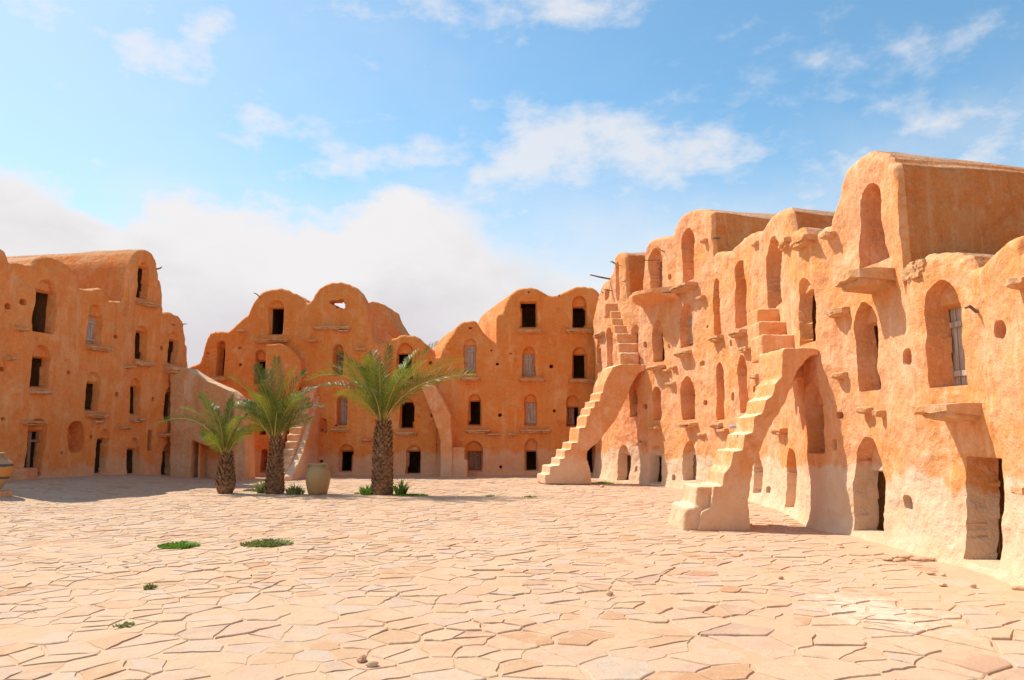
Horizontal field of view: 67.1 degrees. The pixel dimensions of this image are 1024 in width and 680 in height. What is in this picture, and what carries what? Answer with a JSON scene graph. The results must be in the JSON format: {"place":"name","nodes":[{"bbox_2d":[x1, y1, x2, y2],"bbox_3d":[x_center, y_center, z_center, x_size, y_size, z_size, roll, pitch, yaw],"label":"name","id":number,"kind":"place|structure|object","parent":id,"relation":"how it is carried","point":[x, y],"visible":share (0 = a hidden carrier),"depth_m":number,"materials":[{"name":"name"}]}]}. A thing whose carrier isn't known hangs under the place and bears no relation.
{"place":"outdoors","nodes":[
{"label":"outdoors","id":0,"kind":"place"},
{"bbox_2d":[0,472,1023,679],"bbox_3d":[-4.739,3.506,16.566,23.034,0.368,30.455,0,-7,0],"label":"paving","id":1,"kind":"structure","parent":0,"point":[924,609],"depth_m":8.00,"materials":[{"name":"stone"}]},
{"bbox_2d":[0,452,13,496],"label":"painted jar","id":2,"kind":"object","parent":1,"relation":"on","point":[6,468],"visible":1,"depth_m":18.10,"materials":[{"name":"ceramic"}]},
{"bbox_2d":[12,468,37,480],"bbox_3d":[-14.440,3.970,22.434,0.970,0.513,0.921,0,-7,0],"label":"mud bench","id":3,"kind":"object","parent":1,"relation":"on","point":[21,474],"visible":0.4,"depth_m":22.13,"materials":[{"name":"brown paint"}]},
{"bbox_2d":[112,621,134,627],"bbox_3d":[-3.265,2.391,6.499,0.176,0.038,0.135,0,-7,0],"label":"weed tuft","id":4,"kind":"object","parent":1,"relation":"on","point":[126,623],"visible":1,"depth_m":6.49,"materials":[{"name":"green plant"}]},
{"bbox_2d":[0,249,254,480],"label":"mud granary","id":5,"kind":"structure","parent":1,"relation":"on","point":[98,376],"depth_m":25.50,"materials":[{"name":"brown paint"}]},
{"bbox_2d":[24,419,47,476],"bbox_3d":[-15.419,3.323,23.241,2.898,1.894,1.656,0,-7,0],"label":"doorway","id":6,"kind":"structure","parent":5,"relation":"in","point":[37,436],"depth_m":23.11,"materials":[{"name":"brown paint"}]},
{"bbox_2d":[29,345,50,387],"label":"window","id":7,"kind":"structure","parent":5,"relation":"in","point":[41,357],"depth_m":23.40,"materials":[{"name":"brown paint"}]},
{"bbox_2d":[32,279,56,333],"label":"window","id":8,"kind":"structure","parent":5,"relation":"in","point":[44,314],"depth_m":23.72,"materials":[{"name":"brown paint"}]},
{"bbox_2d":[67,421,83,452],"bbox_3d":[-13.925,3.047,24.308,0.540,0.997,0.651,-2,-7,19],"label":"window","id":9,"kind":"structure","parent":5,"relation":"in","point":[75,433],"depth_m":24.55,"materials":[{"name":"brown paint"}]},
{"bbox_2d":[84,372,100,410],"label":"window","id":10,"kind":"structure","parent":5,"relation":"in","point":[92,392],"depth_m":25.20,"materials":[{"name":"brown paint"}]},
{"bbox_2d":[86,304,102,344],"bbox_3d":[-13.679,-0.494,25.133,0.299,1.343,0.620,-2,-7,19],"label":"window","id":11,"kind":"structure","parent":5,"relation":"in","point":[95,318],"depth_m":25.30,"materials":[{"name":"brown paint"}]},
{"bbox_2d":[94,429,109,474],"bbox_3d":[-14.692,3.785,25.610,2.813,1.658,1.530,0,-7,0],"label":"doorway","id":12,"kind":"structure","parent":5,"relation":"in","point":[100,468],"depth_m":25.46,"materials":[{"name":"brown paint"}]},
{"bbox_2d":[126,438,140,474],"bbox_3d":[-14.288,4.124,26.856,2.920,1.445,1.631,0,-7,0],"label":"doorway","id":13,"kind":"structure","parent":5,"relation":"in","point":[133,464],"depth_m":26.71,"materials":[{"name":"brown paint"}]},
{"bbox_2d":[129,378,140,415],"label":"window","id":14,"kind":"structure","parent":5,"relation":"in","point":[135,385],"depth_m":26.92,"materials":[{"name":"brown paint"}]},
{"bbox_2d":[135,325,147,359],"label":"window","id":15,"kind":"structure","parent":5,"relation":"in","point":[141,336],"depth_m":27.29,"materials":[{"name":"brown paint"}]},
{"bbox_2d":[136,262,149,298],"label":"window","id":16,"kind":"structure","parent":5,"relation":"in","point":[143,274],"depth_m":27.45,"materials":[{"name":"brown paint"}]},
{"bbox_2d":[147,430,151,450],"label":"window","id":17,"kind":"structure","parent":5,"relation":"in","point":[149,444],"depth_m":27.35,"materials":[{"name":"brown paint"}]},
{"bbox_2d":[161,444,169,475],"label":"doorway","id":18,"kind":"structure","parent":5,"relation":"in","point":[165,466],"depth_m":28.27,"materials":[{"name":"brown paint"}]},
{"bbox_2d":[163,387,169,421],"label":"window","id":19,"kind":"structure","parent":5,"relation":"in","point":[166,412],"depth_m":28.80,"materials":[{"name":"brown paint"}]},
{"bbox_2d":[167,331,179,364],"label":"window","id":20,"kind":"structure","parent":5,"relation":"in","point":[174,340],"depth_m":28.79,"materials":[{"name":"brown paint"}]},
{"bbox_2d":[143,582,157,589],"bbox_3d":[-3.792,2.570,8.085,0.144,0.069,0.137,0,-7,0],"label":"weed tuft","id":21,"kind":"object","parent":1,"relation":"on","point":[148,587],"visible":1,"depth_m":8.05,"materials":[{"name":"green plant"}]},
{"bbox_2d":[157,540,200,548],"bbox_3d":[-4.817,2.941,11.148,0.601,0.079,0.563,0,-7,0],"label":"weed patch","id":22,"kind":"object","parent":1,"relation":"on","point":[180,544],"visible":1,"depth_m":11.06,"materials":[{"name":"green plant"}]},
{"bbox_2d":[156,392,263,493],"bbox_3d":[-8.315,2.855,21.420,2.654,2.878,1.649,-3,-8,23],"label":"palm tree","id":23,"kind":"object","parent":1,"relation":"on","point":[225,480],"visible":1,"depth_m":21.27,"materials":[{"name":"green plant"}]},
{"bbox_2d":[243,488,255,490],"bbox_3d":[-7.437,4.268,22.070,0.530,0.108,0.426,0,-7,0],"label":"weed patch","id":24,"kind":"object","parent":1,"relation":"on","point":[251,489],"visible":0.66,"depth_m":21.95,"materials":[{"name":"green plant"}]},
{"bbox_2d":[252,479,264,492],"bbox_3d":[-6.957,4.011,21.390,0.613,0.450,0.584,0,-7,0],"label":"shoot cluster","id":25,"kind":"object","parent":1,"relation":"on","point":[260,488],"visible":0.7,"depth_m":21.23,"materials":[{"name":"green plant"}]},
{"bbox_2d":[240,538,293,546],"bbox_3d":[-3.597,2.946,11.310,0.788,0.109,0.593,0,-7,0],"label":"weed patch","id":26,"kind":"object","parent":1,"relation":"on","point":[268,542],"visible":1,"depth_m":11.22,"materials":[{"name":"green plant"}]},
{"bbox_2d":[225,354,328,493],"bbox_3d":[-6.534,2.314,21.258,3.082,3.915,2.165,0,-7,0],"label":"palm tree","id":27,"kind":"object","parent":1,"relation":"on","point":[276,422],"visible":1,"depth_m":21.19,"materials":[{"name":"green plant"}]},
{"bbox_2d":[284,482,306,494],"bbox_3d":[-5.857,4.010,20.918,0.621,0.337,0.601,0,-7,0],"label":"shoot cluster","id":28,"kind":"object","parent":1,"relation":"on","point":[294,491],"visible":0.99,"depth_m":20.81,"materials":[{"name":"green plant"}]},
{"bbox_2d":[189,282,436,480],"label":"mud granary","id":29,"kind":"structure","parent":1,"relation":"on","point":[290,329],"depth_m":31.18,"materials":[{"name":"orange paint"}]},
{"bbox_2d":[216,340,224,375],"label":"window","id":30,"kind":"structure","parent":29,"relation":"in","point":[220,361],"depth_m":31.59,"materials":[{"name":"orange paint"}]},
{"bbox_2d":[254,350,265,383],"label":"window","id":31,"kind":"structure","parent":29,"relation":"in","point":[260,356],"depth_m":31.45,"materials":[{"name":"orange paint"}]},
{"bbox_2d":[259,427,265,434],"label":"window","id":32,"kind":"structure","parent":29,"relation":"in","point":[260,432],"depth_m":31.12,"materials":[{"name":"orange paint"}]},
{"bbox_2d":[260,449,267,472],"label":"doorway","id":33,"kind":"structure","parent":29,"relation":"in","point":[264,453],"depth_m":30.96,"materials":[{"name":"orange paint"}]},
{"bbox_2d":[268,300,283,334],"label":"window","id":34,"kind":"structure","parent":29,"relation":"in","point":[276,307],"depth_m":32.65,"materials":[{"name":"orange paint"}]},
{"bbox_2d":[329,299,344,308],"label":"broken window","id":35,"kind":"structure","parent":29,"relation":"in","point":[332,302],"depth_m":31.67,"materials":[{"name":"orange paint"}]},
{"bbox_2d":[332,344,343,375],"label":"window","id":36,"kind":"structure","parent":29,"relation":"in","point":[336,359],"depth_m":31.60,"materials":[{"name":"orange paint"}]},
{"bbox_2d":[335,394,346,425],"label":"window","id":37,"kind":"structure","parent":29,"relation":"in","point":[341,405],"depth_m":31.34,"materials":[{"name":"orange paint"}]},
{"bbox_2d":[338,444,353,472],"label":"doorway","id":38,"kind":"structure","parent":29,"relation":"in","point":[346,452],"depth_m":30.99,"materials":[{"name":"orange paint"}]},
{"bbox_2d":[396,343,412,379],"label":"window","id":39,"kind":"structure","parent":29,"relation":"in","point":[404,349],"depth_m":31.41,"materials":[{"name":"orange paint"}]},
{"bbox_2d":[398,398,414,428],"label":"window","id":40,"kind":"structure","parent":29,"relation":"in","point":[407,410],"depth_m":33.58,"materials":[{"name":"black paint"}]},
{"bbox_2d":[405,445,421,474],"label":"doorway","id":41,"kind":"structure","parent":29,"relation":"in","point":[413,458],"depth_m":32.90,"materials":[{"name":"black paint"}]},
{"bbox_2d":[305,463,330,494],"bbox_3d":[-5.257,3.756,20.928,0.666,0.845,0.653,0,-7,0],"label":"clay jar","id":42,"kind":"object","parent":1,"relation":"on","point":[318,477],"visible":1,"depth_m":20.69,"materials":[{"name":"beige ceramic"}]},
{"bbox_2d":[356,654,366,662],"bbox_3d":[-1.066,2.255,5.482,0.067,0.046,0.091,-3,-8,26],"label":"loose stone","id":43,"kind":"object","parent":1,"relation":"on","point":[361,658],"visible":1,"depth_m":5.45,"materials":[{"name":"beige stone"}]},
{"bbox_2d":[359,484,371,494],"bbox_3d":[-3.929,3.999,20.778,0.491,0.327,0.539,4,-8,-30],"label":"shoot cluster","id":44,"kind":"object","parent":1,"relation":"on","point":[364,491],"visible":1,"depth_m":20.68,"materials":[{"name":"green plant"}]},
{"bbox_2d":[366,660,377,666],"bbox_3d":[-0.973,2.246,5.366,0.080,0.037,0.060,-1,-7,6],"label":"loose stone","id":45,"kind":"object","parent":1,"relation":"on","point":[371,663],"visible":1,"depth_m":5.35,"materials":[{"name":"beige stone"}]},
{"bbox_2d":[369,301,410,338],"bbox_3d":[-6.136,2.455,38.991,2.411,8.430,3.041,0,-7,0],"label":"ruined vault","id":46,"kind":"object","parent":1,"relation":"on","point":[387,320],"visible":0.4,"depth_m":37.95,"materials":[{"name":"orange paint"}]},
{"bbox_2d":[305,340,476,494],"bbox_3d":[-3.385,2.086,20.929,4.661,4.287,2.805,-3,-8,23],"label":"palm tree","id":47,"kind":"object","parent":1,"relation":"on","point":[382,470],"visible":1,"depth_m":20.86,"materials":[{"name":"green plant"}]},
{"bbox_2d":[390,478,411,493],"bbox_3d":[-2.956,3.901,20.640,0.705,0.487,0.751,0,-7,0],"label":"shoot cluster","id":48,"kind":"object","parent":1,"relation":"on","point":[402,489],"visible":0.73,"depth_m":20.61,"materials":[{"name":"green plant"}]},
{"bbox_2d":[392,493,427,495],"bbox_3d":[-2.712,4.089,20.465,1.023,0.072,0.600,0,-7,0],"label":"weed patch","id":49,"kind":"object","parent":1,"relation":"on","point":[413,494],"visible":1,"depth_m":20.37,"materials":[{"name":"green plant"}]},
{"bbox_2d":[421,287,598,476],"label":"mud granary","id":50,"kind":"structure","parent":1,"relation":"on","point":[515,405],"depth_m":31.05,"materials":[{"name":"orange paint"}]},
{"bbox_2d":[463,339,476,372],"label":"window","id":51,"kind":"structure","parent":50,"relation":"in","point":[470,346],"depth_m":31.37,"materials":[{"name":"orange paint"}]},
{"bbox_2d":[465,441,482,471],"bbox_3d":[-1.501,4.872,32.003,1.075,1.396,2.913,0,-7,0],"label":"doorway","id":52,"kind":"structure","parent":50,"relation":"in","point":[474,451],"depth_m":30.92,"materials":[{"name":"orange paint"}]},
{"bbox_2d":[467,394,481,425],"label":"window","id":53,"kind":"structure","parent":50,"relation":"in","point":[474,417],"depth_m":33.57,"materials":[{"name":"black paint"}]},
{"bbox_2d":[520,301,537,327],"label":"window","id":54,"kind":"structure","parent":50,"relation":"in","point":[528,309],"depth_m":34.05,"materials":[{"name":"black paint"}]},
{"bbox_2d":[522,347,535,376],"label":"window","id":55,"kind":"structure","parent":50,"relation":"in","point":[528,355],"depth_m":31.40,"materials":[{"name":"orange paint"}]},
{"bbox_2d":[524,394,536,425],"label":"window","id":56,"kind":"structure","parent":50,"relation":"in","point":[530,401],"depth_m":31.13,"materials":[{"name":"orange paint"}]},
{"bbox_2d":[524,438,538,470],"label":"doorway","id":57,"kind":"structure","parent":50,"relation":"in","point":[531,445],"depth_m":30.94,"materials":[{"name":"orange paint"}]},
{"bbox_2d":[566,395,579,426],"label":"window","id":58,"kind":"structure","parent":50,"relation":"in","point":[572,402],"depth_m":31.14,"materials":[{"name":"orange paint"}]},
{"bbox_2d":[572,295,587,327],"bbox_3d":[2.747,-0.891,32.761,0.978,1.502,2.914,0,-7,0],"label":"window","id":59,"kind":"structure","parent":50,"relation":"in","point":[579,304],"depth_m":33.44,"materials":[{"name":"black paint"}]},
{"bbox_2d":[572,347,587,378],"bbox_3d":[2.733,1.171,32.489,0.957,1.465,2.851,0,-7,0],"label":"window","id":60,"kind":"structure","parent":50,"relation":"in","point":[579,356],"depth_m":33.87,"materials":[{"name":"black paint"}]},
{"bbox_2d":[587,445,594,472],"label":"doorway","id":61,"kind":"structure","parent":50,"relation":"in","point":[591,452],"depth_m":32.33,"materials":[{"name":"black paint"}]},
{"bbox_2d":[591,481,614,483],"bbox_3d":[2.977,4.699,25.499,0.840,0.087,0.530,0,-7,0],"label":"weed patch","id":62,"kind":"object","parent":1,"relation":"on","point":[605,482],"visible":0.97,"depth_m":25.40,"materials":[{"name":"green plant"}]},
{"bbox_2d":[537,151,1023,585],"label":"mud granary","id":63,"kind":"structure","parent":1,"relation":"on","point":[853,365],"depth_m":12.73,"materials":[{"name":"paint"}]},
{"bbox_2d":[596,342,601,373],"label":"window","id":64,"kind":"structure","parent":63,"relation":"in","point":[599,363],"depth_m":30.04,"materials":[{"name":"paint"}]},
{"bbox_2d":[605,290,609,300],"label":"window","id":65,"kind":"structure","parent":63,"relation":"in","point":[606,291],"depth_m":28.48,"materials":[{"name":"paint"}]},
{"bbox_2d":[616,445,630,481],"bbox_3d":[4.535,4.313,26.574,1.905,1.407,1.512,0,-7,0],"label":"doorway","id":66,"kind":"structure","parent":63,"relation":"in","point":[624,458],"depth_m":26.71,"materials":[{"name":"paint"}]},
{"bbox_2d":[629,383,636,416],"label":"window","id":67,"kind":"structure","parent":63,"relation":"in","point":[632,392],"depth_m":26.11,"materials":[{"name":"paint"}]},
{"bbox_2d":[631,324,638,335],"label":"window","id":68,"kind":"structure","parent":63,"relation":"in","point":[634,330],"depth_m":26.23,"materials":[{"name":"paint"}]},
{"bbox_2d":[648,248,662,288],"bbox_3d":[4.857,-2.287,25.232,0.456,1.421,0.809,3,-8,-22],"label":"window","id":69,"kind":"structure","parent":63,"relation":"in","point":[655,267],"depth_m":25.54,"materials":[{"name":"paint"}]},
{"bbox_2d":[649,446,661,483],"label":"doorway","id":70,"kind":"structure","parent":63,"relation":"in","point":[655,477],"depth_m":24.84,"materials":[{"name":"paint"}]},
{"bbox_2d":[652,320,664,361],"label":"window","id":71,"kind":"structure","parent":63,"relation":"in","point":[657,332],"depth_m":25.15,"materials":[{"name":"paint"}]},
{"bbox_2d":[679,304,693,347],"bbox_3d":[5.395,-0.426,23.254,0.423,1.333,0.877,2,-7,-12],"label":"window","id":72,"kind":"structure","parent":63,"relation":"in","point":[686,337],"depth_m":23.59,"materials":[{"name":"paint"}]},
{"bbox_2d":[680,376,694,419],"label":"window","id":73,"kind":"structure","parent":63,"relation":"in","point":[687,391],"depth_m":23.40,"materials":[{"name":"paint"}]},
{"bbox_2d":[682,440,696,481],"bbox_3d":[6.026,3.673,22.948,1.876,1.370,1.532,0,-7,0],"label":"doorway","id":74,"kind":"structure","parent":63,"relation":"in","point":[689,463],"depth_m":23.09,"materials":[{"name":"paint"}]},
{"bbox_2d":[766,236,781,308],"bbox_3d":[5.952,-1.490,16.904,0.475,1.570,1.530,-1,-7,7],"label":"window","id":75,"kind":"structure","parent":63,"relation":"in","point":[773,258],"depth_m":17.56,"materials":[{"name":"paint"}]},
{"bbox_2d":[798,278,815,345],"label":"window","id":76,"kind":"structure","parent":63,"relation":"in","point":[807,303],"depth_m":14.45,"materials":[{"name":"paint"}]},
{"bbox_2d":[805,383,824,453],"bbox_3d":[5.439,1.374,13.540,0.355,1.222,0.818,0,-7,0],"label":"window","id":77,"kind":"structure","parent":63,"relation":"in","point":[814,402],"depth_m":13.84,"materials":[{"name":"paint"}]},
{"bbox_2d":[853,302,880,391],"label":"window","id":78,"kind":"structure","parent":63,"relation":"in","point":[865,322],"depth_m":12.33,"materials":[{"name":"paint"}]},
{"bbox_2d":[853,437,885,538],"bbox_3d":[6.279,2.342,12.038,1.763,1.654,1.695,0,-7,0],"label":"doorway","id":79,"kind":"structure","parent":63,"relation":"in","point":[869,483],"depth_m":12.34,"materials":[{"name":"paint"}]},
{"bbox_2d":[859,182,889,267],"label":"window","id":80,"kind":"structure","parent":63,"relation":"in","point":[873,249],"depth_m":12.16,"materials":[{"name":"paint"}]},
{"bbox_2d":[924,280,967,387],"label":"window","id":81,"kind":"structure","parent":63,"relation":"in","point":[945,355],"depth_m":10.20,"materials":[{"name":"paint"}]},
{"bbox_2d":[963,456,1004,570],"bbox_3d":[6.320,1.985,9.026,1.785,1.618,1.554,0,-7,0],"label":"doorway","id":82,"kind":"structure","parent":63,"relation":"in","point":[985,500],"depth_m":9.46,"materials":[{"name":"paint"}]},
{"bbox_2d":[882,557,892,560],"bbox_3d":[4.811,2.800,9.879,0.137,0.036,0.103,-4,-8,31],"label":"loose stone","id":83,"kind":"object","parent":1,"relation":"on","point":[887,559],"visible":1,"depth_m":9.85,"materials":[{"name":"beige stone"}]},
{"bbox_2d":[894,558,905,561],"bbox_3d":[4.937,2.792,9.815,0.177,0.037,0.079,2,-7,-18],"label":"loose stone","id":84,"kind":"object","parent":1,"relation":"on","point":[899,559],"visible":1,"depth_m":9.79,"materials":[{"name":"beige stone"}]},
{"bbox_2d":[899,554,913,558],"bbox_3d":[5.111,2.809,10.004,0.243,0.050,0.121,3,-8,-24],"label":"loose stone","id":85,"kind":"object","parent":1,"relation":"on","point":[907,556],"visible":0.7,"depth_m":9.96,"materials":[{"name":"beige stone"}]},
{"bbox_2d":[909,556,935,560],"bbox_3d":[5.239,2.789,9.852,0.308,0.053,0.136,-1,-7,10],"label":"loose stone","id":86,"kind":"object","parent":1,"relation":"on","point":[918,558],"visible":1,"depth_m":9.81,"materials":[{"name":"beige stone"}]},
{"bbox_2d":[1011,586,1023,590],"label":"loose stone","id":87,"kind":"object","parent":1,"relation":"on","point":[1019,588],"visible":1,"depth_m":7.96,"materials":[{"name":"beige stone"}]},
{"bbox_2d":[0,0,1023,367],"label":"sky","id":88,"kind":"structure","parent":0,"point":[439,161],"materials":[{"name":"blue"}]}
]}

